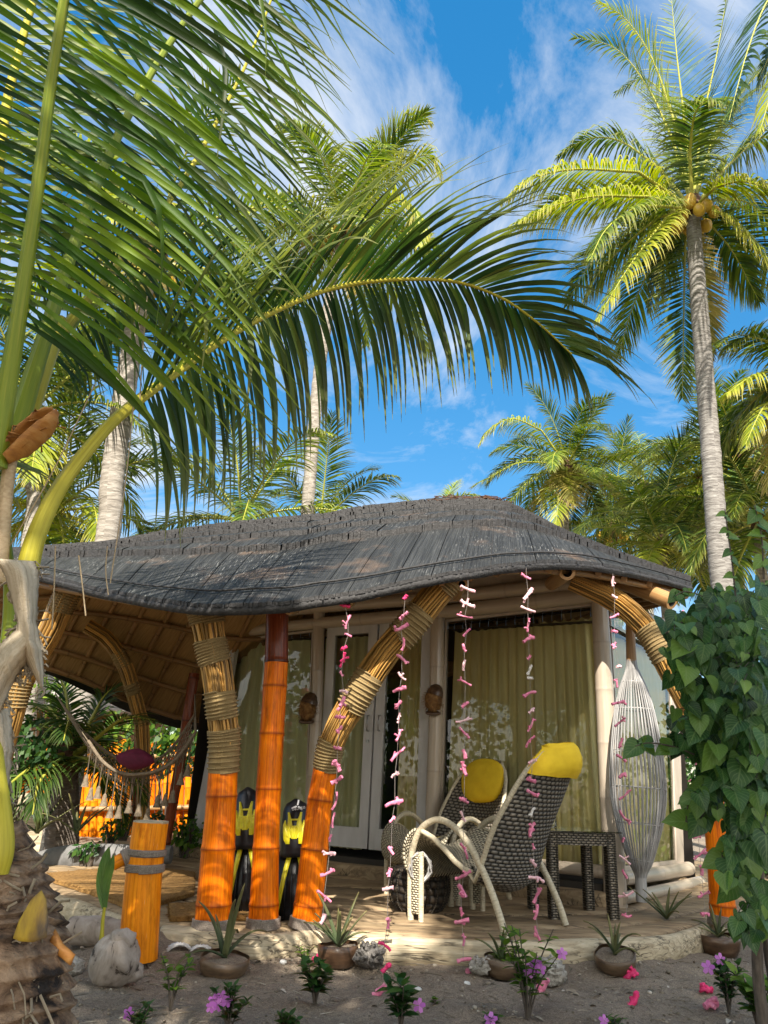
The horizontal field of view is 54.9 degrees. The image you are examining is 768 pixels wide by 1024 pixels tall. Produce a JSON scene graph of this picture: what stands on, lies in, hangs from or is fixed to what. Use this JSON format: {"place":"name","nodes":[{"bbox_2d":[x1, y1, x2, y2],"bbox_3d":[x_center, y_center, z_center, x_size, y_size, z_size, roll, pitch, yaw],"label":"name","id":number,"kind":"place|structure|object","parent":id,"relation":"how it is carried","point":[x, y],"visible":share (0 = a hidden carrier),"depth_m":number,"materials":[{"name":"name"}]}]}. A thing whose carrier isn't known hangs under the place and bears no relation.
{"place":"outdoors","nodes":[
{"label":"outdoors","id":0,"kind":"place"},
{"bbox_2d":[0,0,767,783],"label":"sky","id":1,"kind":"structure","parent":0,"point":[494,74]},
{"bbox_2d":[65,773,767,1023],"bbox_3d":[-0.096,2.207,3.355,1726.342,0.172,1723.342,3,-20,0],"label":"sand ground","id":2,"kind":"structure","parent":0,"point":[554,1010],"depth_m":3.60,"materials":[{"name":"sand"}]},
{"bbox_2d":[14,793,47,851],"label":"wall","id":3,"kind":"structure","parent":2,"relation":"on","point":[31,833],"depth_m":8.56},
{"bbox_2d":[10,710,68,821],"bbox_3d":[-3.382,2.625,6.915,0.652,1.500,0.651,12,-22,-26],"label":"shrub","id":4,"kind":"object","parent":2,"relation":"on","point":[36,752],"visible":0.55,"depth_m":6.93,"materials":[{"name":"green plant"}]},
{"bbox_2d":[30,674,68,794],"bbox_3d":[-4.077,2.923,8.865,0.556,2.181,0.612,-13,-25,37],"label":"shrub","id":5,"kind":"object","parent":2,"relation":"on","point":[45,689],"visible":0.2,"depth_m":9.04,"materials":[{"name":"green plant"}]},
{"bbox_2d":[68,956,85,975],"bbox_3d":[-1.566,2.304,3.743,0.112,0.102,0.095,3,-20,0],"label":"rock","id":6,"kind":"object","parent":2,"relation":"on","point":[79,968],"visible":0.65,"depth_m":3.72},
{"bbox_2d":[68,840,101,866],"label":"shrub","id":7,"kind":"object","parent":2,"relation":"on","point":[88,858],"visible":0.8,"depth_m":6.50,"materials":[{"name":"green plant"}]},
{"bbox_2d":[9,676,161,849],"bbox_3d":[-3.219,2.533,7.327,1.792,2.069,2.026,12,-22,-24],"label":"squat palm","id":8,"kind":"object","parent":2,"relation":"on","point":[65,773],"visible":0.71,"depth_m":7.17,"materials":[{"name":"plant"}]},
{"bbox_2d":[0,280,178,546],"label":"coconut palm","id":9,"kind":"object","parent":2,"relation":"on","point":[33,493],"visible":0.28,"depth_m":10.48,"materials":[{"name":"plant"}]},
{"bbox_2d":[66,915,120,946],"bbox_3d":[-1.573,2.340,4.124,0.365,0.161,0.159,3,-20,0],"label":"coral rock","id":10,"kind":"object","parent":2,"relation":"on","point":[89,928],"visible":0.61,"depth_m":4.07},
{"bbox_2d":[30,673,168,812],"bbox_3d":[-5.556,3.594,12.964,4.600,3.429,4.575,3,-20,0],"label":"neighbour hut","id":11,"kind":"object","parent":2,"relation":"on","point":[116,709],"visible":0.02,"depth_m":11.36,"materials":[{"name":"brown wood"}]},
{"bbox_2d":[37,844,172,865],"bbox_3d":[-2.555,3.145,6.592,1.298,0.368,0.247,3,-20,0],"label":"planter rim","id":12,"kind":"object","parent":2,"relation":"on","point":[59,855],"visible":0.35,"depth_m":6.54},
{"bbox_2d":[13,795,85,833],"bbox_3d":[-3.135,2.774,6.870,0.846,0.394,0.425,-5,-21,21],"label":"agave","id":13,"kind":"object","parent":12,"relation":"in","point":[39,827],"visible":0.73,"depth_m":6.78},
{"bbox_2d":[42,793,108,833],"bbox_3d":[-2.854,2.789,6.851,0.594,0.351,0.302,11,-21,-22],"label":"agave","id":14,"kind":"object","parent":12,"relation":"on","point":[78,825],"visible":0.98,"depth_m":6.77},
{"bbox_2d":[21,739,195,837],"bbox_3d":[-4.044,3.959,10.692,3.749,1.468,0.190,3,-20,0],"label":"bamboo fence","id":15,"kind":"object","parent":2,"relation":"on","point":[92,827],"visible":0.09,"depth_m":10.62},
{"bbox_2d":[0,357,222,782],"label":"coconut palm","id":16,"kind":"object","parent":2,"relation":"on","point":[88,533],"visible":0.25,"depth_m":11.62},
{"bbox_2d":[98,815,131,843],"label":"shrub","id":17,"kind":"object","parent":2,"relation":"on","point":[111,839],"visible":0.68,"depth_m":7.84,"materials":[{"name":"green plant"}]},
{"bbox_2d":[88,847,143,987],"bbox_3d":[-1.297,1.992,3.641,0.231,0.632,0.231,-9,-23,30],"label":"sprouting coconut","id":18,"kind":"object","parent":2,"relation":"on","point":[114,959],"visible":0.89,"depth_m":3.54,"materials":[{"name":"grey plant"}]},
{"bbox_2d":[123,999,156,1023],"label":"periwinkle","id":19,"kind":"object","parent":2,"relation":"on","point":[136,1018],"visible":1,"depth_m":2.84,"materials":[{"name":"green plant"}]},
{"bbox_2d":[111,820,168,963],"bbox_3d":[-1.334,2.037,3.993,0.312,0.684,0.217,3,-20,0],"label":"spout post","id":20,"kind":"object","parent":2,"relation":"on","point":[140,858],"visible":0.95,"depth_m":3.94,"materials":[{"name":"orange wood"}]},
{"bbox_2d":[91,707,197,840],"bbox_3d":[-3.031,3.250,9.001,1.695,1.747,0.968,3,-20,0],"label":"frangipani","id":21,"kind":"object","parent":2,"relation":"on","point":[168,740],"visible":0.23,"depth_m":9.08,"materials":[{"name":"green plant"}]},
{"bbox_2d":[150,810,177,833],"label":"shrub","id":22,"kind":"object","parent":2,"relation":"on","point":[154,816],"visible":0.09,"depth_m":8.11,"materials":[{"name":"green plant"}]},
{"bbox_2d":[0,62,337,850],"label":"coconut palm","id":23,"kind":"object","parent":2,"relation":"on","point":[110,494],"visible":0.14,"depth_m":10.28,"materials":[{"name":"plant"}]},
{"bbox_2d":[150,723,197,815],"bbox_3d":[-2.710,3.468,9.552,1.057,1.730,0.666,3,-20,0],"label":"shrub","id":24,"kind":"object","parent":2,"relation":"on","point":[192,752],"visible":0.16,"depth_m":9.54,"materials":[{"name":"green plant"}]},
{"bbox_2d":[157,951,195,1011],"bbox_3d":[-0.907,2.037,3.202,0.186,0.220,0.161,3,-20,0],"label":"seedling","id":25,"kind":"object","parent":2,"relation":"on","point":[180,969],"visible":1,"depth_m":3.19,"materials":[{"name":"green plant"}]},
{"bbox_2d":[166,942,190,951],"bbox_3d":[-1.125,2.384,4.058,0.137,0.045,0.066,12,-22,-25],"label":"clam shell","id":26,"kind":"object","parent":2,"relation":"on","point":[176,944],"visible":1,"depth_m":4.04},
{"bbox_2d":[171,814,203,858],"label":"shrub","id":27,"kind":"object","parent":2,"relation":"on","point":[181,840],"visible":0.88,"depth_m":7.46,"materials":[{"name":"green plant"}]},
{"bbox_2d":[190,944,210,951],"bbox_3d":[-1.001,2.393,4.057,0.126,0.042,0.061,3,-20,0],"label":"clam shell","id":28,"kind":"object","parent":2,"relation":"on","point":[205,946],"visible":0.91,"depth_m":4.04},
{"bbox_2d":[87,376,350,535],"bbox_3d":[-2.603,1.571,13.487,5.179,8.032,5.485,3,-20,0],"label":"coconut palm","id":29,"kind":"object","parent":2,"relation":"on","point":[241,510],"visible":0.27,"depth_m":13.42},
{"bbox_2d":[174,883,266,978],"bbox_3d":[-0.830,2.200,3.912,0.299,0.470,0.527,-6,-21,22],"label":"coconut pot","id":30,"kind":"object","parent":2,"relation":"on","point":[226,961],"visible":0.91,"depth_m":3.84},
{"bbox_2d":[206,978,253,1023],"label":"periwinkle","id":31,"kind":"object","parent":2,"relation":"on","point":[222,1000],"visible":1,"depth_m":3.03,"materials":[{"name":"green plant"}]},
{"bbox_2d":[279,959,286,964],"bbox_3d":[-0.545,2.426,3.989,0.043,0.026,0.037,3,-20,0],"label":"shell chip","id":32,"kind":"object","parent":2,"relation":"on","point":[283,961],"visible":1,"depth_m":3.98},
{"bbox_2d":[274,1007,302,1023],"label":"seedling","id":33,"kind":"object","parent":2,"relation":"on","point":[286,1018],"visible":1,"depth_m":2.98,"materials":[{"name":"green plant"}]},
{"bbox_2d":[294,946,317,959],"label":"seedling","id":34,"kind":"object","parent":2,"relation":"on","point":[308,951],"visible":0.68,"depth_m":3.98,"materials":[{"name":"green plant"}]},
{"bbox_2d":[294,955,335,1005],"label":"seedling","id":35,"kind":"object","parent":2,"relation":"on","point":[314,985],"visible":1,"depth_m":3.42,"materials":[{"name":"green plant"}]},
{"bbox_2d":[235,408,401,515],"bbox_3d":[-1.831,2.155,16.131,4.230,8.762,4.433,3,-20,0],"label":"coconut palm","id":36,"kind":"object","parent":2,"relation":"on","point":[335,493],"visible":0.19,"depth_m":16.83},
{"bbox_2d":[0,0,655,1023],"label":"young coconut palm","id":37,"kind":"object","parent":2,"relation":"on","point":[38,982],"visible":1,"depth_m":2.50,"materials":[{"name":"green plant"}]},
{"bbox_2d":[213,103,455,514],"bbox_3d":[-1.387,-1.722,14.199,5.472,14.810,5.609,3,-20,0],"label":"coconut palm","id":38,"kind":"object","parent":2,"relation":"on","point":[393,145],"visible":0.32,"depth_m":15.29,"materials":[{"name":"plant"}]},
{"bbox_2d":[303,890,366,969],"bbox_3d":[-0.283,2.305,4.081,0.379,0.388,0.464,3,-20,0],"label":"coconut pot","id":39,"kind":"object","parent":2,"relation":"on","point":[338,952],"visible":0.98,"depth_m":4.05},
{"bbox_2d":[0,494,736,931],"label":"bungalow","id":40,"kind":"object","parent":2,"relation":"on","point":[166,628],"visible":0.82,"depth_m":5.89,"materials":[{"name":"grey wood"}]},
{"bbox_2d":[55,694,196,819],"bbox_3d":[-2.343,2.090,6.541,1.288,1.117,1.066,9,-20,-17],"label":"hammock","id":41,"kind":"object","parent":40,"relation":"hanging from","point":[182,753],"visible":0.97,"depth_m":6.20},
{"bbox_2d":[116,748,154,769],"bbox_3d":[-2.167,2.152,6.440,0.340,0.185,0.167,3,-20,0],"label":"cushion","id":42,"kind":"object","parent":41,"relation":"in","point":[135,759],"visible":1,"depth_m":6.39,"materials":[{"name":"red fabric"}]},
{"bbox_2d":[234,631,310,838],"bbox_3d":[-1.271,2.333,7.820,1.211,2.149,0.084,-9,-22,28],"label":"curtain","id":43,"kind":"object","parent":40,"relation":"hanging from","point":[248,677],"visible":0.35,"depth_m":7.82,"materials":[{"name":"fabric"}]},
{"bbox_2d":[257,630,312,841],"bbox_3d":[-1.294,2.305,7.737,1.348,2.089,0.040,-9,-22,28],"label":"window","id":44,"kind":"structure","parent":40,"relation":"in","point":[306,631],"depth_m":7.63,"materials":[{"name":"white wood"}]},
{"bbox_2d":[296,692,318,724],"bbox_3d":[-0.758,1.951,7.340,0.243,0.322,0.234,3,-20,0],"label":"wall lamp","id":45,"kind":"object","parent":40,"relation":"attached to","point":[308,703],"visible":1,"depth_m":7.29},
{"bbox_2d":[317,604,351,924],"bbox_3d":[-0.271,1.326,4.151,0.112,1.760,0.063,3,-20,0],"label":"coral garland","id":46,"kind":"object","parent":40,"relation":"hanging from","point":[336,764],"visible":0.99,"depth_m":4.12,"materials":[{"name":"fabric"}]},
{"bbox_2d":[322,631,367,849],"bbox_3d":[-0.406,2.197,7.357,0.549,2.085,0.076,-9,-23,30],"label":"curtain","id":47,"kind":"object","parent":40,"relation":"hanging from","point":[346,810],"visible":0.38,"depth_m":7.22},
{"bbox_2d":[322,624,379,848],"bbox_3d":[-0.366,2.132,7.201,0.604,2.062,0.081,-9,-22,28],"label":"door","id":48,"kind":"structure","parent":40,"relation":"in","point":[343,836],"depth_m":7.07,"materials":[{"name":"paint"}]},
{"bbox_2d":[378,594,408,973],"bbox_3d":[0.065,1.428,4.177,0.121,2.058,0.070,3,-20,0],"label":"coral garland","id":49,"kind":"object","parent":40,"relation":"hanging from","point":[398,801],"visible":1,"depth_m":4.19,"materials":[{"name":"fabric"}]},
{"bbox_2d":[369,623,430,850],"bbox_3d":[0.160,2.048,6.916,0.588,2.071,0.081,-9,-22,28],"label":"door","id":50,"kind":"structure","parent":40,"relation":"in","point":[375,831],"depth_m":6.87,"materials":[{"name":"paint"}]},
{"bbox_2d":[397,636,421,830],"bbox_3d":[0.273,2.084,6.995,0.288,2.085,0.079,-10,-23,31],"label":"curtain","id":51,"kind":"object","parent":40,"relation":"hanging from","point":[409,742],"visible":0.48,"depth_m":7.01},
{"bbox_2d":[421,684,443,716],"bbox_3d":[0.440,1.712,6.709,0.214,0.303,0.213,3,-20,0],"label":"wall lamp","id":52,"kind":"object","parent":40,"relation":"attached to","point":[433,700],"visible":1,"depth_m":6.66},
{"bbox_2d":[454,585,475,963],"bbox_3d":[0.475,1.428,4.328,0.119,2.126,0.064,-2,-20,13],"label":"coral garland","id":53,"kind":"object","parent":40,"relation":"hanging from","point":[462,894],"visible":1,"depth_m":4.29,"materials":[{"name":"stone"}]},
{"bbox_2d":[441,604,590,805],"bbox_3d":[1.163,1.891,6.416,1.459,2.132,0.040,-9,-22,28],"label":"window","id":54,"kind":"structure","parent":40,"relation":"in","point":[447,621],"depth_m":6.77,"materials":[{"name":"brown wood"}]},
{"bbox_2d":[448,607,601,864],"bbox_3d":[1.200,1.937,6.494,1.381,2.139,0.092,-8,-22,28],"label":"curtain","id":55,"kind":"object","parent":40,"relation":"hanging from","point":[498,707],"visible":0.66,"depth_m":6.54,"materials":[{"name":"fabric"}]},
{"bbox_2d":[520,572,544,942],"bbox_3d":[0.919,1.449,4.586,0.115,2.286,0.070,3,-20,0],"label":"coral garland","id":56,"kind":"object","parent":40,"relation":"hanging from","point":[531,830],"visible":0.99,"depth_m":4.53,"materials":[{"name":"stone"}]},
{"bbox_2d":[610,576,633,917],"bbox_3d":[1.621,1.525,5.105,0.135,2.273,0.059,6,-20,-9],"label":"coral garland","id":57,"kind":"object","parent":40,"relation":"hanging from","point":[622,775],"visible":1,"depth_m":5.05,"materials":[{"name":"fabric"}]},
{"bbox_2d":[609,625,666,902],"bbox_3d":[1.955,1.781,5.765,0.418,2.255,0.414,3,-20,0],"label":"fish trap","id":58,"kind":"object","parent":40,"relation":"hanging from","point":[633,678],"visible":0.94,"depth_m":5.63,"materials":[{"name":"wicker"}]},
{"bbox_2d":[612,625,671,864],"bbox_3d":[2.585,2.257,7.253,0.084,2.347,2.066,-11,-24,34],"label":"curtain","id":59,"kind":"object","parent":40,"relation":"hanging from","point":[650,675],"visible":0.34,"depth_m":7.07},
{"bbox_2d":[608,611,683,870],"bbox_3d":[2.632,2.127,7.219,0.040,2.464,2.356,-11,-24,33],"label":"window","id":60,"kind":"structure","parent":40,"relation":"in","point":[675,764],"depth_m":7.30,"materials":[{"name":"white wood"}]},
{"bbox_2d":[681,604,709,916],"bbox_3d":[2.101,1.584,5.045,0.125,2.099,0.056,0,-20,7],"label":"coral garland","id":61,"kind":"object","parent":40,"relation":"hanging from","point":[703,914],"visible":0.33,"depth_m":4.79,"materials":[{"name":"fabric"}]},
{"bbox_2d":[352,940,385,968],"bbox_3d":[-0.096,2.415,4.036,0.194,0.144,0.201,15,-23,-31],"label":"coral lump","id":62,"kind":"object","parent":2,"relation":"on","point":[367,955],"visible":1,"depth_m":3.99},
{"bbox_2d":[372,983,386,995],"bbox_3d":[-0.022,2.289,3.537,0.074,0.074,0.034,-2,-20,11],"label":"coral fragment","id":63,"kind":"object","parent":2,"relation":"on","point":[378,993],"visible":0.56,"depth_m":3.53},
{"bbox_2d":[376,972,424,1023],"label":"periwinkle","id":64,"kind":"object","parent":2,"relation":"on","point":[400,1001],"visible":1,"depth_m":3.12,"materials":[{"name":"green plant"}]},
{"bbox_2d":[45,834,767,965],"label":"wooden deck","id":65,"kind":"structure","parent":2,"relation":"on","point":[434,938],"depth_m":4.64,"materials":[{"name":"wood"}]},
{"bbox_2d":[46,866,197,906],"bbox_3d":[-1.769,2.810,5.607,1.200,0.038,1.868,19,-26,-39],"label":"coir mat","id":66,"kind":"object","parent":65,"relation":"on","point":[178,885],"visible":0.59,"depth_m":5.47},
{"bbox_2d":[165,901,248,921],"bbox_3d":[-1.077,2.519,4.703,0.615,0.038,0.682,8,-20,-14],"label":"coir mat","id":67,"kind":"object","parent":65,"relation":"on","point":[180,912],"visible":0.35,"depth_m":4.48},
{"bbox_2d":[232,787,255,911],"bbox_3d":[-0.874,2.189,4.779,0.262,0.768,0.207,3,-20,0],"label":"swim fin","id":68,"kind":"object","parent":65,"relation":"on","point":[245,813],"visible":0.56,"depth_m":4.75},
{"bbox_2d":[279,799,306,920],"bbox_3d":[-0.551,2.209,4.713,0.248,0.709,0.207,3,-20,0],"label":"swim fin","id":69,"kind":"object","parent":65,"relation":"on","point":[293,818],"visible":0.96,"depth_m":4.69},
{"bbox_2d":[388,865,450,913],"bbox_3d":[0.246,2.619,5.145,0.441,0.267,0.436,3,-20,0],"label":"basket stool","id":70,"kind":"object","parent":65,"relation":"on","point":[437,890],"visible":0.63,"depth_m":5.00,"materials":[{"name":"brown wicker"}]},
{"bbox_2d":[381,760,511,906],"bbox_3d":[0.584,2.520,5.960,1.055,1.035,0.715,20,-26,-41],"label":"cane chair","id":71,"kind":"object","parent":65,"relation":"on","point":[474,813],"visible":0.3,"depth_m":6.01,"materials":[{"name":"wicker"}]},
{"bbox_2d":[461,758,503,802],"bbox_3d":[0.844,2.287,6.300,0.149,0.361,0.460,20,-26,-40],"label":"headrest cushion","id":72,"kind":"object","parent":71,"relation":"on","point":[484,780],"visible":0.92,"depth_m":6.24,"materials":[{"name":"yellow fabric"}]},
{"bbox_2d":[402,751,570,937],"bbox_3d":[0.770,2.108,4.855,1.111,1.089,0.753,-14,-26,39],"label":"cane chair","id":73,"kind":"object","parent":65,"relation":"on","point":[501,852],"visible":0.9,"depth_m":4.65,"materials":[{"name":"wicker"}]},
{"bbox_2d":[408,851,432,882],"bbox_3d":[0.237,2.320,4.825,0.161,0.194,0.067,3,-20,0],"label":"cable coil","id":74,"kind":"object","parent":73,"relation":"hanging from","point":[429,872],"visible":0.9,"depth_m":4.81,"materials":[{"name":"grey paint"}]},
{"bbox_2d":[527,742,582,778],"bbox_3d":[1.131,1.584,4.722,0.248,0.220,0.556,-14,-25,39],"label":"headrest cushion","id":75,"kind":"object","parent":73,"relation":"on","point":[561,760],"visible":0.99,"depth_m":4.60,"materials":[{"name":"yellow fabric"}]},
{"bbox_2d":[527,826,621,920],"bbox_3d":[1.330,2.555,5.269,0.560,0.554,0.500,6,-20,-10],"label":"side table","id":76,"kind":"object","parent":65,"relation":"on","point":[586,839],"visible":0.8,"depth_m":5.14,"materials":[{"name":"grey wicker"}]},
{"bbox_2d":[628,886,691,919],"bbox_3d":[1.961,2.752,5.208,0.409,0.205,0.450,-15,-26,40],"label":"aloe plant","id":77,"kind":"object","parent":65,"relation":"on","point":[666,913],"visible":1,"depth_m":5.18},
{"bbox_2d":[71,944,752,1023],"bbox_3d":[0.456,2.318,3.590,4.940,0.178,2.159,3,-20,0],"label":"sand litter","id":78,"kind":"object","parent":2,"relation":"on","point":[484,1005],"visible":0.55,"depth_m":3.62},
{"bbox_2d":[465,968,471,973],"bbox_3d":[0.475,2.443,3.959,0.083,0.069,0.046,3,-20,0],"label":"coral fragment","id":79,"kind":"object","parent":78,"relation":"on","point":[467,970],"visible":0.13,"depth_m":3.94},
{"bbox_2d":[623,965,638,978],"bbox_3d":[1.358,2.535,4.064,0.086,0.080,0.045,6,-20,-10],"label":"coral fragment","id":80,"kind":"object","parent":78,"relation":"on","point":[632,972],"visible":0.99,"depth_m":4.05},
{"bbox_2d":[166,728,695,779],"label":"distant trees","id":81,"kind":"object","parent":2,"relation":"on","point":[689,771],"depth_m":35.89,"materials":[{"name":"green plant"}]},
{"bbox_2d":[390,480,479,500],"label":"coconut palm","id":82,"kind":"object","parent":2,"relation":"on","point":[447,492],"visible":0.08,"depth_m":25.95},
{"bbox_2d":[430,996,439,1004],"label":"seedling","id":83,"kind":"object","parent":2,"relation":"on","point":[434,998],"visible":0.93,"depth_m":3.50,"materials":[{"name":"green plant"}]},
{"bbox_2d":[468,954,490,975],"bbox_3d":[0.513,2.417,3.940,0.133,0.099,0.119,3,-20,0],"label":"coral lump","id":84,"kind":"object","parent":2,"relation":"on","point":[479,966],"visible":0.96,"depth_m":3.91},
{"bbox_2d":[482,1011,503,1023],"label":"periwinkle","id":85,"kind":"object","parent":2,"relation":"on","point":[490,1017],"visible":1,"depth_m":3.26,"materials":[{"name":"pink plant"}]},
{"bbox_2d":[475,925,518,980],"bbox_3d":[0.628,2.376,3.999,0.215,0.260,0.210,8,-20,-14],"label":"coconut pot","id":86,"kind":"object","parent":2,"relation":"on","point":[496,966],"visible":0.76,"depth_m":3.92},
{"bbox_2d":[490,946,516,961],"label":"seedling","id":87,"kind":"object","parent":86,"relation":"in","point":[504,957],"visible":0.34,"depth_m":4.00,"materials":[{"name":"green plant"}]},
{"bbox_2d":[498,923,566,1020],"bbox_3d":[0.684,2.118,3.402,0.307,0.407,0.230,-6,-21,22],"label":"periwinkle","id":88,"kind":"object","parent":2,"relation":"on","point":[533,968],"visible":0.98,"depth_m":3.40,"materials":[{"name":"green plant"}]},
{"bbox_2d":[536,978,549,992],"bbox_3d":[0.797,2.386,3.717,0.075,0.081,0.042,3,-20,0],"label":"coral fragment","id":89,"kind":"object","parent":2,"relation":"on","point":[544,986],"visible":0.8,"depth_m":3.71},
{"bbox_2d":[536,954,567,987],"bbox_3d":[0.888,2.471,3.971,0.197,0.176,0.166,3,-20,0],"label":"coral rock","id":90,"kind":"object","parent":2,"relation":"on","point":[556,974],"visible":0.56,"depth_m":3.92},
{"bbox_2d":[469,381,647,539],"bbox_3d":[5.063,2.042,20.626,4.766,12.542,4.810,-3,-20,15],"label":"coconut palm","id":91,"kind":"object","parent":2,"relation":"on","point":[562,466],"visible":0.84,"depth_m":21.42,"materials":[{"name":"plant"}]},
{"bbox_2d":[529,413,682,626],"bbox_3d":[7.011,3.099,22.542,5.920,11.990,6.081,3,-20,0],"label":"coconut palm","id":92,"kind":"object","parent":2,"relation":"on","point":[597,537],"visible":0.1,"depth_m":23.09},
{"bbox_2d":[583,913,640,977],"bbox_3d":[1.268,2.455,4.206,0.306,0.305,0.362,3,-20,0],"label":"coconut pot","id":93,"kind":"object","parent":2,"relation":"on","point":[616,958],"visible":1,"depth_m":4.15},
{"bbox_2d":[599,1014,629,1023],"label":"periwinkle","id":94,"kind":"object","parent":2,"relation":"on","point":[611,1020],"visible":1,"depth_m":3.22,"materials":[{"name":"green plant"}]},
{"bbox_2d":[554,417,698,613],"bbox_3d":[9.589,3.127,26.739,6.675,14.951,6.223,3,-20,0],"label":"coconut palm","id":95,"kind":"object","parent":2,"relation":"on","point":[636,442],"visible":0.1,"depth_m":27.86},
{"bbox_2d":[499,0,767,590],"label":"coconut palm","id":96,"kind":"object","parent":2,"relation":"on","point":[693,219],"visible":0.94,"depth_m":13.79,"materials":[{"name":"plant"}]},
{"bbox_2d":[627,990,639,1005],"bbox_3d":[1.212,2.371,3.592,0.067,0.083,0.041,3,-20,0],"label":"coral fragment","id":97,"kind":"object","parent":2,"relation":"on","point":[634,998],"visible":0.94,"depth_m":3.58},
{"bbox_2d":[569,416,754,841],"bbox_3d":[6.212,2.366,16.057,4.638,8.975,5.075,-1,-20,9],"label":"coconut palm","id":98,"kind":"object","parent":2,"relation":"on","point":[645,521],"visible":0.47,"depth_m":16.68,"materials":[{"name":"plant"}]},
{"bbox_2d":[592,371,767,802],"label":"coconut palm","id":99,"kind":"object","parent":2,"relation":"on","point":[697,479],"visible":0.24,"depth_m":18.98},
{"bbox_2d":[611,404,767,628],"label":"coconut palm","id":100,"kind":"object","parent":2,"relation":"on","point":[746,495],"visible":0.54,"depth_m":14.70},
{"bbox_2d":[685,756,695,786],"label":"shrub","id":101,"kind":"object","parent":2,"relation":"on","point":[689,766],"visible":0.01,"depth_m":9.11,"materials":[{"name":"green plant"}]},
{"bbox_2d":[615,353,767,587],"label":"coconut palm","id":102,"kind":"object","parent":2,"relation":"on","point":[724,385],"visible":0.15,"depth_m":18.25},
{"bbox_2d":[622,504,767,1023],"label":"heart leaf shrub","id":103,"kind":"object","parent":2,"relation":"on","point":[716,637],"visible":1,"depth_m":2.58,"materials":[{"name":"plant"}]},
{"bbox_2d":[699,982,713,993],"bbox_3d":[1.674,2.478,3.847,0.088,0.052,0.042,4,-20,-5],"label":"coral fragment","id":104,"kind":"object","parent":2,"relation":"on","point":[704,987],"visible":1,"depth_m":3.84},
{"bbox_2d":[702,996,718,1009],"bbox_3d":[1.584,2.381,3.587,0.076,0.057,0.055,12,-22,-25],"label":"coral fragment","id":105,"kind":"object","parent":2,"relation":"on","point":[712,1002],"visible":1,"depth_m":3.58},
{"bbox_2d":[691,903,740,958],"bbox_3d":[2.184,2.750,4.849,0.277,0.315,0.339,3,-20,0],"label":"potted plant","id":106,"kind":"object","parent":2,"relation":"on","point":[717,940],"visible":0.85,"depth_m":4.76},
{"bbox_2d":[701,953,744,1014],"bbox_3d":[1.635,2.263,3.538,0.187,0.268,0.188,-12,-24,35],"label":"periwinkle","id":107,"kind":"object","parent":2,"relation":"on","point":[728,990],"visible":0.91,"depth_m":3.55,"materials":[{"name":"green plant"}]},
{"bbox_2d":[711,319,767,497],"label":"coconut palm","id":108,"kind":"object","parent":2,"relation":"on","point":[755,402],"visible":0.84,"depth_m":13.30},
{"bbox_2d":[716,0,767,139],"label":"coconut palm","id":109,"kind":"object","parent":2,"relation":"on","point":[763,64],"visible":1,"depth_m":10.48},
{"bbox_2d":[725,803,767,878],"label":"shrub","id":110,"kind":"object","parent":2,"relation":"on","point":[765,874],"visible":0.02,"depth_m":7.99,"materials":[{"name":"green plant"}]},
{"bbox_2d":[725,961,767,1023],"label":"seedling","id":111,"kind":"object","parent":2,"relation":"on","point":[745,988],"visible":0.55,"depth_m":3.34,"materials":[{"name":"green plant"}]}
]}

